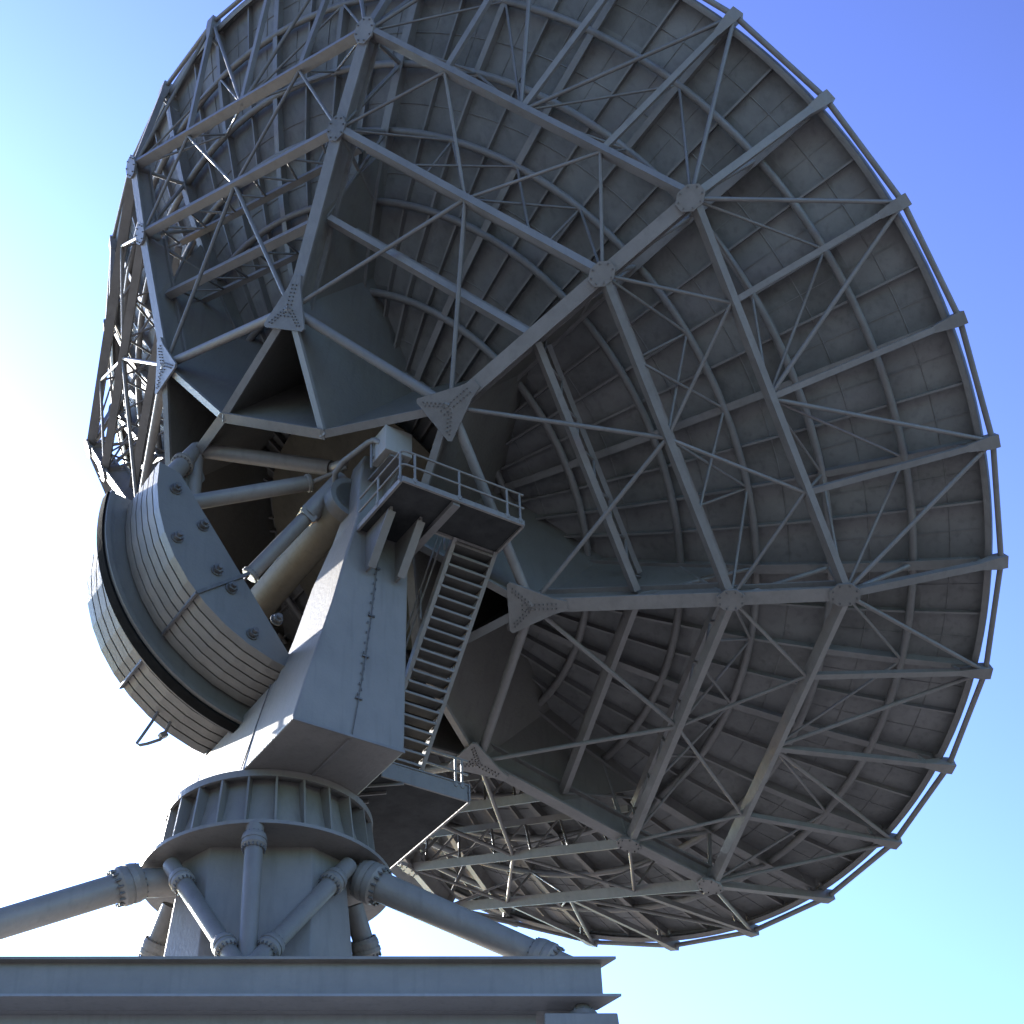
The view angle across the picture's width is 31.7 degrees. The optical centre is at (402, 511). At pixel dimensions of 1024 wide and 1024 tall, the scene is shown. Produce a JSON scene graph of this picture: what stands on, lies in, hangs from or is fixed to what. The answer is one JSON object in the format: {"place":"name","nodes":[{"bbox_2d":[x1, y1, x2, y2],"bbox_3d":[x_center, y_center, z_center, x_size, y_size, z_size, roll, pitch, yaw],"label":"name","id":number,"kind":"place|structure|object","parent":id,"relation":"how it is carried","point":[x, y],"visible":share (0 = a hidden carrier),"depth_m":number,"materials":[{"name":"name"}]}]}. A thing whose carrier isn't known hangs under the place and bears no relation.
{"place":"outdoors","nodes":[
{"label":"outdoors","id":0,"kind":"place"},
{"bbox_2d":[0,1010,571,1023],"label":"base deck","id":1,"kind":"structure","parent":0,"point":[271,1016],"depth_m":29.73,"materials":[{"name":"paint"}]},
{"bbox_2d":[0,769,570,955],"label":"pedestal","id":2,"kind":"object","parent":1,"relation":"on","point":[263,862],"visible":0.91,"depth_m":32.40,"materials":[{"name":"white paint"}]},
{"bbox_2d":[145,437,406,856],"bbox_3d":[-2.471,3.120,36.658,2.453,6.927,7.768,20,-43,-23],"label":"yoke mount","id":3,"kind":"object","parent":2,"relation":"on","point":[329,704],"visible":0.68,"depth_m":33.71,"materials":[{"name":"white paint"}]},
{"bbox_2d":[368,425,411,495],"bbox_3d":[-0.357,-0.976,36.207,0.697,1.120,0.990,20,-43,-23],"label":"drive cabinet","id":4,"kind":"object","parent":3,"relation":"attached to","point":[393,442],"visible":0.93,"depth_m":36.07,"materials":[{"name":"metal"}]},
{"bbox_2d":[357,749,470,869],"bbox_3d":[-1.065,6.358,37.301,2.777,1.004,4.935,20,-43,-23],"label":"catwalk","id":5,"kind":"object","parent":3,"relation":"attached to","point":[411,809],"visible":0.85,"depth_m":36.08,"materials":[{"name":"white paint"}]},
{"bbox_2d":[394,536,496,770],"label":"staircase","id":6,"kind":"structure","parent":5,"relation":"on","point":[440,588],"depth_m":35.76,"materials":[{"name":"grey metal"}]},
{"bbox_2d":[357,450,524,582],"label":"service platform","id":7,"kind":"structure","parent":3,"relation":"attached to","point":[410,517],"depth_m":35.09,"materials":[{"name":"white paint"}]},
{"bbox_2d":[84,0,1008,950],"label":"radio dish","id":8,"kind":"object","parent":3,"relation":"on","point":[640,306],"visible":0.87,"depth_m":37.47,"materials":[{"name":"paint"}]},
{"bbox_2d":[0,0,1023,1023],"label":"sky","id":9,"kind":"structure","parent":0,"point":[932,931],"materials":[{"name":"blue"}]},
{"label":"ground","id":10,"kind":"structure","parent":0,"visible":0},
{"bbox_2d":[543,1004,618,1023],"bbox_3d":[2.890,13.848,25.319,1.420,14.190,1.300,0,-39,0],"label":"footing block","id":11,"kind":"structure","parent":10,"relation":"on","point":[582,1014],"depth_m":29.15,"materials":[{"name":"paint"}]},
{"bbox_2d":[0,956,620,1009],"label":"steel girder","id":12,"kind":"object","parent":11,"relation":"on","point":[299,982],"visible":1,"depth_m":29.59,"materials":[{"name":"metal"}]}
]}

